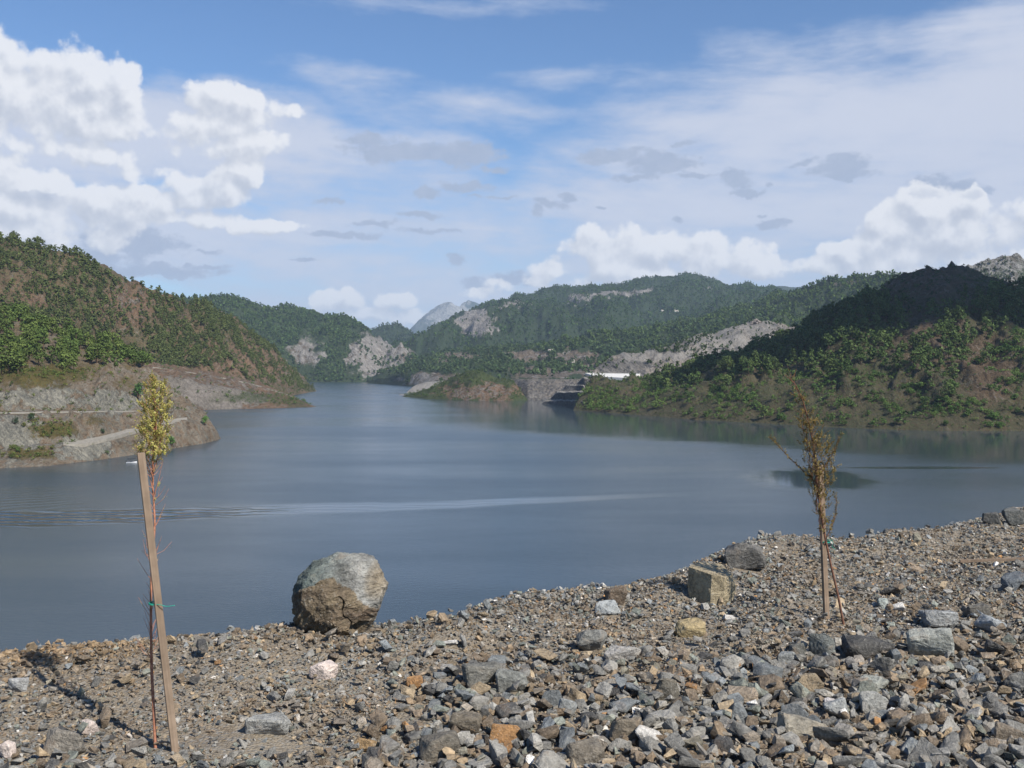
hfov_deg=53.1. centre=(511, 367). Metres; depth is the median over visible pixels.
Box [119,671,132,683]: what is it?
stone
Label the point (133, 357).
pine tree
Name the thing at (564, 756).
stone
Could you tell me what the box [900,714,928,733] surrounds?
stone
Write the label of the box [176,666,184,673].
stone
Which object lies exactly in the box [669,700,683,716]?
stone
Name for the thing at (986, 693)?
stone
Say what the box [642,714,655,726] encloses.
stone
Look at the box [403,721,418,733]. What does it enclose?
stone
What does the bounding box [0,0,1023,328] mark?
sky
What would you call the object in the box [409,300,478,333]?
blue mountain
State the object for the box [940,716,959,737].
stone
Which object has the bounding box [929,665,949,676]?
stone
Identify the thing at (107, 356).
pine tree
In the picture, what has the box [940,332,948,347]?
pine tree
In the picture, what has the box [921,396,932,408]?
pine tree
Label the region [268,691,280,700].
stone
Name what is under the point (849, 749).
stone
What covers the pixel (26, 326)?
pine tree
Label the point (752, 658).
stone
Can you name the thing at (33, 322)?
pine tree
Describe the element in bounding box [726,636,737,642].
stone
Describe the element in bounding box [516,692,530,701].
stone
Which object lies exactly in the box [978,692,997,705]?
stone
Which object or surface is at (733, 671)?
stone
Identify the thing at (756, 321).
rock pile
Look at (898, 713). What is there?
stone
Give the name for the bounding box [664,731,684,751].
stone
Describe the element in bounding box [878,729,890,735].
stone
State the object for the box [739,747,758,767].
stone
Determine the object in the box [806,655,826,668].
stone
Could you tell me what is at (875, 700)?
rock
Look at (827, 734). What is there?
stone
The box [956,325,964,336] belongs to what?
pine tree
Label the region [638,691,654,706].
stone
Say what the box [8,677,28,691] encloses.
stone
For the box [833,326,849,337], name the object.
pine tree
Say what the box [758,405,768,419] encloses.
pine tree
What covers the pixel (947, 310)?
pine tree
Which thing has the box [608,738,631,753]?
stone
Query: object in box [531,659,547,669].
stone
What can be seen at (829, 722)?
stone
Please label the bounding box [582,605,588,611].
stone
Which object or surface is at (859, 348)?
pine tree
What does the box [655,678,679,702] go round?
rock
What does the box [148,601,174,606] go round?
wire tie
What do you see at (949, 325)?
pine tree
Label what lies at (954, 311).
pine tree
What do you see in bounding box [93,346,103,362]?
pine tree
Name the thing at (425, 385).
pale bank
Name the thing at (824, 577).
wooden stake
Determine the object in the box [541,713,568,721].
stone
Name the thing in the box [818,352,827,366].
pine tree
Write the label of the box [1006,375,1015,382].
shrub
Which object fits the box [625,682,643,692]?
stone
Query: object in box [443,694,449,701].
stone
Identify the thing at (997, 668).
stone
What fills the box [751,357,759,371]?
pine tree
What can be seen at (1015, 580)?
rock
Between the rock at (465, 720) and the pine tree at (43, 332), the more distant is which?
the pine tree at (43, 332)
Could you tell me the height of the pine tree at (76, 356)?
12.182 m
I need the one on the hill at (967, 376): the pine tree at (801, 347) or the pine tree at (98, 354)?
the pine tree at (801, 347)
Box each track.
[0,410,170,413]
[153,367,291,396]
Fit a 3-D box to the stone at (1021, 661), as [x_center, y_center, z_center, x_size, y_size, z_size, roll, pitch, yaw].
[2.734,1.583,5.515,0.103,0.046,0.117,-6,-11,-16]
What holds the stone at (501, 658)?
on the ground
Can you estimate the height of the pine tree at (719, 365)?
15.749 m
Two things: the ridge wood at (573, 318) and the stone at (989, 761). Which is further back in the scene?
the ridge wood at (573, 318)
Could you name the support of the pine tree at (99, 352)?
on the quarried slope
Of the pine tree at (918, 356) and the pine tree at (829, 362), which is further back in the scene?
the pine tree at (829, 362)
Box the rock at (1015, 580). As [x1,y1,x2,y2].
[1000,571,1023,590]
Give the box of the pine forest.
[0,231,1023,422]
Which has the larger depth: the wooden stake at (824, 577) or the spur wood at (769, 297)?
the spur wood at (769, 297)
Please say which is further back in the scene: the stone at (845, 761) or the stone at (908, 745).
the stone at (908, 745)
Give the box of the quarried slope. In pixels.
[0,316,220,467]
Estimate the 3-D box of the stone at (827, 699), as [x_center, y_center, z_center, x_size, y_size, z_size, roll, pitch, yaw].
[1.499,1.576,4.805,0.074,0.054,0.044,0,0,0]
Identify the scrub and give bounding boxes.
[0,234,1023,461]
[595,318,800,370]
[971,256,1021,285]
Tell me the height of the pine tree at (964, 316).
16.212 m
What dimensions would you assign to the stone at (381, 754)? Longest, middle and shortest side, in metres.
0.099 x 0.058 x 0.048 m
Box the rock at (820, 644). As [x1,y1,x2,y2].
[809,633,835,656]
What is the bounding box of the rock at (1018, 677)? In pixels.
[1003,671,1023,690]
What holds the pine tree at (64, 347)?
on the quarried slope
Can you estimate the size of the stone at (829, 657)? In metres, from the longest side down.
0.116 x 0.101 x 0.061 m
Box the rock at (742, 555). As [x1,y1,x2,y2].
[724,542,765,569]
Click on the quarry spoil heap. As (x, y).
(641, 366)
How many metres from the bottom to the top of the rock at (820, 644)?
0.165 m
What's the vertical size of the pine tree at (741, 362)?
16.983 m
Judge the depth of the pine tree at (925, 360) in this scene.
849.98 m
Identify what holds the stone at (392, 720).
on the ground
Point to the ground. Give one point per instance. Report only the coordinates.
(226, 733)
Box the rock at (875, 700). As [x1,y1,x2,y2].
[858,691,888,713]
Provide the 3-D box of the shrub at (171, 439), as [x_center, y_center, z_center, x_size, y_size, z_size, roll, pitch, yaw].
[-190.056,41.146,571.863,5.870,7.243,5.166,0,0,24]
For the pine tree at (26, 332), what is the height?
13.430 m
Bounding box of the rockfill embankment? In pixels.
[511,379,580,399]
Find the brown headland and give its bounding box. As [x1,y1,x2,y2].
[143,361,314,409]
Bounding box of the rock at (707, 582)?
[687,561,735,605]
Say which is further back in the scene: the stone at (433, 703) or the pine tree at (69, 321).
the pine tree at (69, 321)
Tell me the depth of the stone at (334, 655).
5.47 m
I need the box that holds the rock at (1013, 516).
[1002,508,1023,525]
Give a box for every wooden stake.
[137,452,178,751]
[817,465,829,618]
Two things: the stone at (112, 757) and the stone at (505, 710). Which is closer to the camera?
the stone at (112, 757)
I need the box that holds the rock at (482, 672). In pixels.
[461,661,498,688]
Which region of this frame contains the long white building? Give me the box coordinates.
[585,373,639,379]
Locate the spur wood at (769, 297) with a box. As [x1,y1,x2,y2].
[522,269,902,350]
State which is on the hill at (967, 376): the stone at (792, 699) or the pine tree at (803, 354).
the pine tree at (803, 354)
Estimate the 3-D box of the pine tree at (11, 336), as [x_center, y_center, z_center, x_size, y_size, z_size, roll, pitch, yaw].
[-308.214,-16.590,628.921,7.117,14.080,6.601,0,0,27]
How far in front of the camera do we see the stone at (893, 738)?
4.32 m
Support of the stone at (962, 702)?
on the ground
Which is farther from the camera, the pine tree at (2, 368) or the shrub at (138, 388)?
the shrub at (138, 388)
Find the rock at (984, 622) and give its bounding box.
[974,609,1006,631]
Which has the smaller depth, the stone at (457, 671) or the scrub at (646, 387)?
the stone at (457, 671)
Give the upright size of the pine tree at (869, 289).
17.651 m
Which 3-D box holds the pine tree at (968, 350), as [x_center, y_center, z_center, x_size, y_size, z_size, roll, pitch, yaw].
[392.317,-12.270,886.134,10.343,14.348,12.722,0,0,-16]
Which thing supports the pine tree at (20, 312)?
on the quarried slope
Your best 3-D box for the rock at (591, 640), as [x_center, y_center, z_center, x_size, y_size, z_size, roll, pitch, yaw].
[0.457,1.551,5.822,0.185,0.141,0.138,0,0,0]
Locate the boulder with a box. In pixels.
[291,552,387,635]
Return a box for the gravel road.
[63,417,186,446]
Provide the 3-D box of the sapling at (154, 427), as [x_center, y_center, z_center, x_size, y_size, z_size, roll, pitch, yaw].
[-1.526,0.820,4.348,0.186,1.625,0.158,0,0,0]
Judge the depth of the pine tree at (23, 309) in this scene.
748.39 m
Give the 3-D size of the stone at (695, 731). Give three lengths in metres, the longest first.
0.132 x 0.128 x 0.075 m
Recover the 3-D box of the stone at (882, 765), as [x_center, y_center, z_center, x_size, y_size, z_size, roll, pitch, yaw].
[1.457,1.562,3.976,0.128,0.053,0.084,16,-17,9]
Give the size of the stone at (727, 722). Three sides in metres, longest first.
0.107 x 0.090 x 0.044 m
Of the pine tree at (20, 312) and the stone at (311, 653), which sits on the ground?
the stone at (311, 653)
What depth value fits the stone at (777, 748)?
4.17 m
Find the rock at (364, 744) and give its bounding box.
[354,737,378,751]
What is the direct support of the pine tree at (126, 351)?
on the quarried slope
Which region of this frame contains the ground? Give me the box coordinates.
[0,509,1023,767]
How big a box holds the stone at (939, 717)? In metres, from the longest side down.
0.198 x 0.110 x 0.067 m
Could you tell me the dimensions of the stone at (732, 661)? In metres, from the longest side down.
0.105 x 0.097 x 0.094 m
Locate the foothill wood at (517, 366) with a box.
[367,313,766,384]
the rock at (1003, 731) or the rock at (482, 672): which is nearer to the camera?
the rock at (1003, 731)
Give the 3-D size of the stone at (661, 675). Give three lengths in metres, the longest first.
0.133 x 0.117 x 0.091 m
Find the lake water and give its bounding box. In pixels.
[0,382,1023,652]
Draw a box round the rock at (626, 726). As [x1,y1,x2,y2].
[609,716,640,740]
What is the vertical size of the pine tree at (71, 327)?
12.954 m
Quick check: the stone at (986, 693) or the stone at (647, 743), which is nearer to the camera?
the stone at (647, 743)
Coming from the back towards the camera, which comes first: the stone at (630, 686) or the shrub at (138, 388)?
the shrub at (138, 388)
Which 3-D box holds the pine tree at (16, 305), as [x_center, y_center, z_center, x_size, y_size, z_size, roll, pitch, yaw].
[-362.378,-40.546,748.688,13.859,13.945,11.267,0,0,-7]
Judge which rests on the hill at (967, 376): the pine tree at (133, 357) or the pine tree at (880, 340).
the pine tree at (880, 340)
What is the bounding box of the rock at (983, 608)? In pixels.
[963,603,989,617]
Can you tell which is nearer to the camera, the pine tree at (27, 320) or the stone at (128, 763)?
the stone at (128, 763)
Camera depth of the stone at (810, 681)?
5.05 m
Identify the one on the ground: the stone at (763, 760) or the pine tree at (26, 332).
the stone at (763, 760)
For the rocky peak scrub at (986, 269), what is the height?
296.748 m
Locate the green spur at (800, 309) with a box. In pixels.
[532,273,896,350]
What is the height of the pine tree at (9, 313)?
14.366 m
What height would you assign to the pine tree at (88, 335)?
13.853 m
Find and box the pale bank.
[406,381,442,392]
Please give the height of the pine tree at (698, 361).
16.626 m
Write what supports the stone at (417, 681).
on the ground
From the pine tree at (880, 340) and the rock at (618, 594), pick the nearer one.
the rock at (618, 594)
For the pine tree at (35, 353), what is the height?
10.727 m
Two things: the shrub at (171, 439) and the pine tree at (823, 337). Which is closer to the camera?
the shrub at (171, 439)
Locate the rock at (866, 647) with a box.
[841,634,894,659]
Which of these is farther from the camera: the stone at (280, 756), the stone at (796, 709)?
the stone at (796, 709)
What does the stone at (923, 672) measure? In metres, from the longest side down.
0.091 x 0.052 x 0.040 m
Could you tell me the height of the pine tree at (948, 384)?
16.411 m
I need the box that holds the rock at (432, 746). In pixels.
[419,730,459,763]
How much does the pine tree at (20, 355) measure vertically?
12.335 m
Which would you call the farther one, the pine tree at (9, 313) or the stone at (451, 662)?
the pine tree at (9, 313)
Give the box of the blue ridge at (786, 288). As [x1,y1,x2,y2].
[776,286,801,290]
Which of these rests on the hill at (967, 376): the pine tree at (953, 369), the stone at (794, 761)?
the pine tree at (953, 369)
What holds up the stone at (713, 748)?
on the ground
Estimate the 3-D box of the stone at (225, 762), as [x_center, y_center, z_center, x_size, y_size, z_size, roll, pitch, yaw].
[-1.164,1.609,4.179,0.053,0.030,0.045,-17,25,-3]
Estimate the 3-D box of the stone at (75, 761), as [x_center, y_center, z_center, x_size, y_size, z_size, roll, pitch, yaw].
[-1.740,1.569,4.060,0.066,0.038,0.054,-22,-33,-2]
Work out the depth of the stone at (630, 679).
5.06 m
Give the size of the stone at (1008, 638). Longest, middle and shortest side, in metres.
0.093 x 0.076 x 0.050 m
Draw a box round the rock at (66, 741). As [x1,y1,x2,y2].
[43,727,85,759]
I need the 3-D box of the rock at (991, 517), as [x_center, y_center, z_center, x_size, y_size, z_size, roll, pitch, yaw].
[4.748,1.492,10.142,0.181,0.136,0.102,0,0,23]
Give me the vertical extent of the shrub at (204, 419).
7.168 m
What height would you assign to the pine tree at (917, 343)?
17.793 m
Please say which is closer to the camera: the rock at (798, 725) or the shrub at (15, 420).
the rock at (798, 725)
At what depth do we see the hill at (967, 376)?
872.93 m
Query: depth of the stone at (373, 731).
4.49 m
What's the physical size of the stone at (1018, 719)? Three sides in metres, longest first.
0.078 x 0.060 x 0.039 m
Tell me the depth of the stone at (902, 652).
5.53 m
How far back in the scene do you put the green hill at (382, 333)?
5384.23 m
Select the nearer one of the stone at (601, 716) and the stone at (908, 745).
the stone at (908, 745)
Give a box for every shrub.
[12,417,18,423]
[28,413,35,420]
[58,349,76,367]
[132,382,144,398]
[169,436,175,446]
[201,415,208,424]
[933,395,942,401]
[986,412,993,418]
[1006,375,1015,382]
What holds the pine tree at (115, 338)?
on the quarried slope
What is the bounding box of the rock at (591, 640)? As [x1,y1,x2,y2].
[576,629,606,650]
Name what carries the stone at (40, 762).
on the ground
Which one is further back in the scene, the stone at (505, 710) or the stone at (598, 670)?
the stone at (598, 670)
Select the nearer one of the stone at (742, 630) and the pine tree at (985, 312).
the stone at (742, 630)
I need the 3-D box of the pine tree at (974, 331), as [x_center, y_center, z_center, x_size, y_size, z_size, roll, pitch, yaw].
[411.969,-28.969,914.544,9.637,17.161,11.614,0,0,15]
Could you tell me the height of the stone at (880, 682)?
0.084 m
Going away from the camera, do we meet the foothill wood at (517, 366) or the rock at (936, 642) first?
the rock at (936, 642)
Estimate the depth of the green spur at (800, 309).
2983.79 m
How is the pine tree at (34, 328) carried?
on the quarried slope
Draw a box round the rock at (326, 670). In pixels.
[309,660,337,679]
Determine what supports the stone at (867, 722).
on the ground
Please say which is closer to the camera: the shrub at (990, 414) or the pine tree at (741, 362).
the shrub at (990, 414)
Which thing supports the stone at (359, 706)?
on the ground
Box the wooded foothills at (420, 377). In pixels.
[368,317,767,386]
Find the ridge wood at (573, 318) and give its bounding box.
[391,271,795,354]
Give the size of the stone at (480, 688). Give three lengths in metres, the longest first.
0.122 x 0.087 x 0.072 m
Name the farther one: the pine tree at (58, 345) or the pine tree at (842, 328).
the pine tree at (842, 328)
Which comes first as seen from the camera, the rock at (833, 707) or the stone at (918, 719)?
the stone at (918, 719)
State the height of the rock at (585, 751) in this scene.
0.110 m
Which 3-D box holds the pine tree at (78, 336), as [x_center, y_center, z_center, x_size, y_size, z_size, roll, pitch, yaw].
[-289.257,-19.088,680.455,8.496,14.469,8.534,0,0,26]
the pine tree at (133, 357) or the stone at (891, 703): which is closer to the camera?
the stone at (891, 703)
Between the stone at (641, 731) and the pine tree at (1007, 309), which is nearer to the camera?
the stone at (641, 731)
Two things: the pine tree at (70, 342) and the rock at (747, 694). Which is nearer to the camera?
the rock at (747, 694)
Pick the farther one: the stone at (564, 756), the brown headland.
the brown headland
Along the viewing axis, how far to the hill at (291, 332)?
3440.99 m
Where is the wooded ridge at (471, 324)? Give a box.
[392,272,787,355]
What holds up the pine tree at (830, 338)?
on the hill at (967, 376)
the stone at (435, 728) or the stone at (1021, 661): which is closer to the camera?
the stone at (435, 728)
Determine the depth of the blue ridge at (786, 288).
8986.24 m
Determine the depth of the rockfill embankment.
1489.46 m
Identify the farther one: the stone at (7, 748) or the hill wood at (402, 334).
the hill wood at (402, 334)
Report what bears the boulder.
on the ground
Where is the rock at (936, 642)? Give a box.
[906,627,954,656]
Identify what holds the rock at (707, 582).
on the ground
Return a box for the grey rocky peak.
[966,253,1023,281]
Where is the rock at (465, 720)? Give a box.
[448,710,481,734]
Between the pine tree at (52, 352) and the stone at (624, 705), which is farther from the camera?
the pine tree at (52, 352)
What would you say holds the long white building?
on the quarry spoil heap
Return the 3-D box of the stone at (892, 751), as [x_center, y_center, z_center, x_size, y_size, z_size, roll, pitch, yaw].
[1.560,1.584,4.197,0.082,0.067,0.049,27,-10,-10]
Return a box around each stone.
[0,740,15,758]
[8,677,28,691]
[35,758,45,767]
[64,759,82,767]
[81,719,98,734]
[102,735,114,742]
[104,752,116,766]
[107,762,121,767]
[117,759,134,767]
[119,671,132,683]
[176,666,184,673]
[196,760,208,767]
[220,757,231,767]
[228,750,244,757]
[236,739,247,749]
[265,746,276,757]
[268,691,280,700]
[275,752,287,761]
[303,649,314,658]
[329,653,338,658]
[349,701,364,711]
[366,724,379,740]
[366,746,380,757]
[369,710,387,728]
[378,744,385,760]
[379,735,399,753]
[384,682,393,689]
[385,716,401,731]
[387,660,398,671]
[390,757,398,766]
[392,692,409,701]
[394,703,409,710]
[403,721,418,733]
[404,730,420,743]
[405,675,422,689]
[421,713,433,719]
[424,640,457,644]
[427,698,440,710]
[432,721,442,733]
[438,759,447,767]
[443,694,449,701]
[446,665,461,675]
[447,660,455,665]
[454,696,466,706]
[468,693,488,711]
[468,755,492,767]
[470,682,490,694]
[488,655,506,663]
[488,723,522,745]
[489,739,508,766]
[490,661,505,681]
[494,702,520,718]
[508,718,532,729]
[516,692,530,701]
[517,699,531,708]
[521,762,530,767]
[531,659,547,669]
[533,648,557,659]
[533,750,569,767]
[537,725,559,739]
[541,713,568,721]
[542,690,561,705]
[542,741,551,749]
[556,753,566,759]
[558,698,577,716]
[558,727,575,747]
[567,687,587,703]
[572,662,588,673]
[580,712,598,721]
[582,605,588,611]
[591,764,601,767]
[592,664,609,674]
[593,736,610,747]
[594,709,610,722]
[595,600,620,614]
[601,659,617,672]
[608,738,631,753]
[609,697,635,713]
[610,685,620,695]
[619,674,635,684]
[622,714,631,718]
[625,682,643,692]
[635,725,663,742]
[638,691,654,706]
[639,645,653,657]
[639,736,663,760]
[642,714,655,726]
[649,709,675,721]
[657,672,684,689]
[659,729,672,734]
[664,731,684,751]
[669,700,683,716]
[675,664,697,674]
[678,755,700,767]
[681,726,707,738]
[690,674,708,687]
[705,683,715,695]
[706,744,718,756]
[713,736,736,759]
[721,654,744,669]
[722,719,734,725]
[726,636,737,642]
[728,668,738,678]
[729,677,748,686]
[729,721,751,740]
[731,701,747,723]
[739,628,749,636]
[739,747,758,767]
[740,646,752,652]
[744,693,771,707]
[746,673,784,693]
[747,655,770,667]
[748,683,768,698]
[753,662,782,677]
[755,755,773,767]
[762,743,786,760]
[777,651,795,664]
[780,704,808,717]
[781,731,803,750]
[783,756,796,765]
[786,643,807,659]
[788,697,801,703]
[790,682,809,698]
[798,673,823,691]
[804,618,811,628]
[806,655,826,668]
[808,715,820,722]
[810,667,828,678]
[812,726,849,742]
[814,760,827,767]
[822,718,838,726]
[824,655,839,666]
[824,697,834,701]
[832,756,866,767]
[842,744,861,755]
[853,722,868,731]
[858,680,876,692]
[860,675,889,692]
[860,719,873,725]
[866,631,876,636]
[868,657,895,673]
[875,752,889,763]
[875,761,901,767]
[877,598,887,608]
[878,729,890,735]
[880,586,903,595]
[880,617,891,622]
[882,745,899,758]
[885,650,904,662]
[886,708,906,718]
[887,682,897,689]
[887,698,895,706]
[887,737,899,745]
[888,759,911,767]
[892,600,907,610]
[899,737,917,754]
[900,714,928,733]
[907,736,950,767]
[910,678,926,695]
[916,665,929,679]
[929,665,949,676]
[929,711,948,724]
[932,688,951,699]
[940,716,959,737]
[940,731,960,756]
[952,753,967,766]
[953,636,968,651]
[955,651,963,658]
[957,700,970,709]
[958,723,971,747]
[959,623,971,629]
[962,714,974,722]
[967,672,985,684]
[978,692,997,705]
[980,754,1007,767]
[982,691,991,696]
[984,639,1003,654]
[986,662,995,668]
[988,701,1007,719]
[994,666,1002,671]
[997,685,1011,693]
[998,657,1008,668]
[1002,634,1016,645]
[1003,719,1023,732]
[1006,659,1023,665]
[1008,743,1023,758]
[1011,706,1023,714]
[1013,716,1023,723]
[1014,559,1023,568]
[1014,737,1023,745]
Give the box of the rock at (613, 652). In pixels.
[604,645,640,661]
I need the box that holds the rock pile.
[750,319,761,323]
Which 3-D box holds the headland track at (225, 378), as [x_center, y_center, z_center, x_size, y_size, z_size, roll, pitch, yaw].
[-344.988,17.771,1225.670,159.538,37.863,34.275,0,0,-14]
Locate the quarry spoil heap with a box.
[592,320,794,380]
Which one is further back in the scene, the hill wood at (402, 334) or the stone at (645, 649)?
the hill wood at (402, 334)
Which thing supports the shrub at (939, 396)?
on the hill at (967, 376)
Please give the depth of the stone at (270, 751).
4.34 m
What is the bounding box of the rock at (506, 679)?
[495,668,528,692]
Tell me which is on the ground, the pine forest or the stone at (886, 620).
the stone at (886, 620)
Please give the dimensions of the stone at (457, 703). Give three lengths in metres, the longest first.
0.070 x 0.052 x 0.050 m
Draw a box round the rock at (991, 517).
[981,512,1000,524]
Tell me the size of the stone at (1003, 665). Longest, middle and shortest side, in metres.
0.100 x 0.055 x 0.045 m
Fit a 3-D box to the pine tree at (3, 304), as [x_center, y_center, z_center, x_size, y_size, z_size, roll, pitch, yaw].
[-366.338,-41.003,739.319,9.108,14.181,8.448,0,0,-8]
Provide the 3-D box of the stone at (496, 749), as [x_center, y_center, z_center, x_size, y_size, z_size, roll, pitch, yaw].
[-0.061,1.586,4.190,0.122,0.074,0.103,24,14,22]
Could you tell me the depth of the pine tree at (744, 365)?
948.89 m
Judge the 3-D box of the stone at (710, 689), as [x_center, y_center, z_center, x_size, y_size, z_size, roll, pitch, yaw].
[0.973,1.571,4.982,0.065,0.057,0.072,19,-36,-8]
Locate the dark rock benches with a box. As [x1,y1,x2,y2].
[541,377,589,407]
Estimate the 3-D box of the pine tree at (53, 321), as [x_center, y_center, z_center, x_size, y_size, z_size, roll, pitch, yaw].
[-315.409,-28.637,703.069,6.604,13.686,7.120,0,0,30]
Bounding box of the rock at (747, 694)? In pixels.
[726,686,758,705]
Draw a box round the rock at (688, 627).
[673,617,705,637]
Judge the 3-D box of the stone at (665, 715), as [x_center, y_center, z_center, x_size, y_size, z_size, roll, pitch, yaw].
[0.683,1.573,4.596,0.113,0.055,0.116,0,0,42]
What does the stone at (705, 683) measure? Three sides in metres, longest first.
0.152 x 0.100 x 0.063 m
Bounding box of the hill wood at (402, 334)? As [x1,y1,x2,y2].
[370,320,415,343]
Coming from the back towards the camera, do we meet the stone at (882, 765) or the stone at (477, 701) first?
the stone at (477, 701)
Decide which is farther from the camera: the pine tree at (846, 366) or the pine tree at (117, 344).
the pine tree at (846, 366)
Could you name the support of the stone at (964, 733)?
on the ground
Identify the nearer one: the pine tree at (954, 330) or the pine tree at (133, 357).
the pine tree at (133, 357)
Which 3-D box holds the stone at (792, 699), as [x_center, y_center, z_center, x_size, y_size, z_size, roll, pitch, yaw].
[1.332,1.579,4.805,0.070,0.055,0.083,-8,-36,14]
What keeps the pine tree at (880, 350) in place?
on the hill at (967, 376)
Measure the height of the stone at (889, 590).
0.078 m
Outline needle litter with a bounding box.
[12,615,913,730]
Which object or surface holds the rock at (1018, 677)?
on the ground
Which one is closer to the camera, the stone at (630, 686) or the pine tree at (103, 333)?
the stone at (630, 686)
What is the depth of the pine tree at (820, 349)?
947.22 m
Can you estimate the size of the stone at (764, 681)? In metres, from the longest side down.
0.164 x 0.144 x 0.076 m
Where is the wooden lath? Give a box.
[959,557,1023,562]
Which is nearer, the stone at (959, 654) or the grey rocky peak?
the stone at (959, 654)
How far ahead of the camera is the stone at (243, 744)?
4.40 m
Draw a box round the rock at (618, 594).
[604,585,627,604]
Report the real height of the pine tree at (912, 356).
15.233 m
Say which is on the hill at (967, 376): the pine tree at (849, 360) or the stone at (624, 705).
the pine tree at (849, 360)
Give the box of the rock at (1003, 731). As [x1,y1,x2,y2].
[994,721,1023,744]
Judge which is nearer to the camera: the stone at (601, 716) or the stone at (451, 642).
the stone at (601, 716)
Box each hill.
[0,236,315,395]
[161,291,418,381]
[371,323,411,344]
[403,370,527,400]
[573,261,1023,430]
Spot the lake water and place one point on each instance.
(442, 506)
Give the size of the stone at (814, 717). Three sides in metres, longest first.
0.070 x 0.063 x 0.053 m
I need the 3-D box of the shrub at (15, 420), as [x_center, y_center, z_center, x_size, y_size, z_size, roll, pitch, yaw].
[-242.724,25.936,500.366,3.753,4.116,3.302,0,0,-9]
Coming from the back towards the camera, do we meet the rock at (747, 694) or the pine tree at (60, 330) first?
the pine tree at (60, 330)
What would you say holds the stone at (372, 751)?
on the ground
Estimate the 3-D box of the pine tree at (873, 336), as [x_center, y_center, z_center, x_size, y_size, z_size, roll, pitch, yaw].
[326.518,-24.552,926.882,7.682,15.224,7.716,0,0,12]
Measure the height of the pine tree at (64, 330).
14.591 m
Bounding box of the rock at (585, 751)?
[565,738,605,766]
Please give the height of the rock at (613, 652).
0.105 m
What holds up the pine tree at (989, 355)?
on the hill at (967, 376)
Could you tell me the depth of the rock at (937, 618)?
6.31 m
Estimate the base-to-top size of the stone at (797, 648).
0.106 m
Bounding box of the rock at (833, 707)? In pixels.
[822,697,848,716]
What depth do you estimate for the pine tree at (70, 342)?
636.83 m
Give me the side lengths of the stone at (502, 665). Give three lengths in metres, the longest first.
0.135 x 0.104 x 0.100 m
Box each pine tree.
[0,302,10,316]
[0,307,9,318]
[0,340,5,353]
[0,350,15,373]
[0,356,6,374]
[4,310,15,328]
[4,328,15,349]
[4,341,16,353]
[5,330,16,345]
[7,313,16,330]
[8,352,26,373]
[9,303,26,313]
[12,337,25,347]
[14,305,22,321]
[15,305,27,320]
[15,348,28,361]
[17,340,33,358]
[19,314,26,326]
[19,324,30,335]
[19,328,36,344]
[22,314,30,324]
[25,339,35,359]
[26,313,46,326]
[29,320,39,329]
[31,314,47,327]
[31,326,41,341]
[31,348,41,363]
[32,344,48,366]
[36,328,49,348]
[45,345,60,362]
[48,317,57,334]
[52,328,69,340]
[54,339,66,349]
[55,342,62,353]
[57,327,70,340]
[57,345,72,358]
[62,317,74,330]
[62,340,78,352]
[67,324,73,333]
[71,328,83,343]
[71,352,78,368]
[78,335,84,348]
[83,332,94,346]
[88,342,104,360]
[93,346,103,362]
[98,331,110,344]
[101,351,109,365]
[102,342,113,359]
[109,332,120,350]
[110,354,117,369]
[114,341,123,353]
[117,345,129,360]
[126,350,142,366]
[135,350,149,366]
[692,359,702,370]
[716,360,725,371]
[720,374,731,385]
[722,355,731,367]
[736,358,744,371]
[742,359,753,375]
[744,342,753,351]
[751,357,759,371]
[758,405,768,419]
[761,357,772,370]
[771,357,778,371]
[788,348,796,362]
[797,344,803,355]
[797,350,806,365]
[813,347,822,358]
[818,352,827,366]
[821,333,833,347]
[822,357,835,371]
[824,334,834,348]
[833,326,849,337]
[833,358,839,368]
[835,354,844,366]
[841,360,852,376]
[842,359,854,373]
[853,331,861,341]
[853,346,867,364]
[854,346,865,359]
[866,288,872,299]
[869,332,876,345]
[874,332,891,347]
[874,346,885,359]
[890,351,903,363]
[906,350,919,363]
[908,332,914,345]
[911,334,922,348]
[911,347,928,363]
[915,355,927,366]
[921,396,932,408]
[922,345,933,362]
[923,327,933,340]
[932,323,944,336]
[934,318,945,331]
[934,351,944,365]
[936,380,955,394]
[940,306,952,318]
[940,322,955,335]
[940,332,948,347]
[942,308,951,320]
[943,339,953,358]
[948,318,956,329]
[948,362,959,380]
[949,328,959,343]
[950,309,958,322]
[951,333,960,345]
[953,306,968,320]
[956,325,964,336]
[959,346,972,356]
[962,330,973,345]
[969,326,978,339]
[979,346,999,364]
[981,310,991,321]
[981,317,991,334]
[1002,305,1011,320]
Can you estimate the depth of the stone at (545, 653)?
5.55 m
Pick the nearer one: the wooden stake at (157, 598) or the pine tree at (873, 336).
the wooden stake at (157, 598)
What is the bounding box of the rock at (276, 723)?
[244,706,290,734]
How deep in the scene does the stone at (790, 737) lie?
4.25 m
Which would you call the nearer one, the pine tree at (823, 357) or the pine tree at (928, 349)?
the pine tree at (928, 349)
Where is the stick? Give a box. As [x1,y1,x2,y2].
[153,741,179,748]
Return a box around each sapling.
[129,370,174,747]
[768,365,844,624]
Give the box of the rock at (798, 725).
[776,711,826,740]
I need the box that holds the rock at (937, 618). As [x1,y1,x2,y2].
[918,610,958,627]

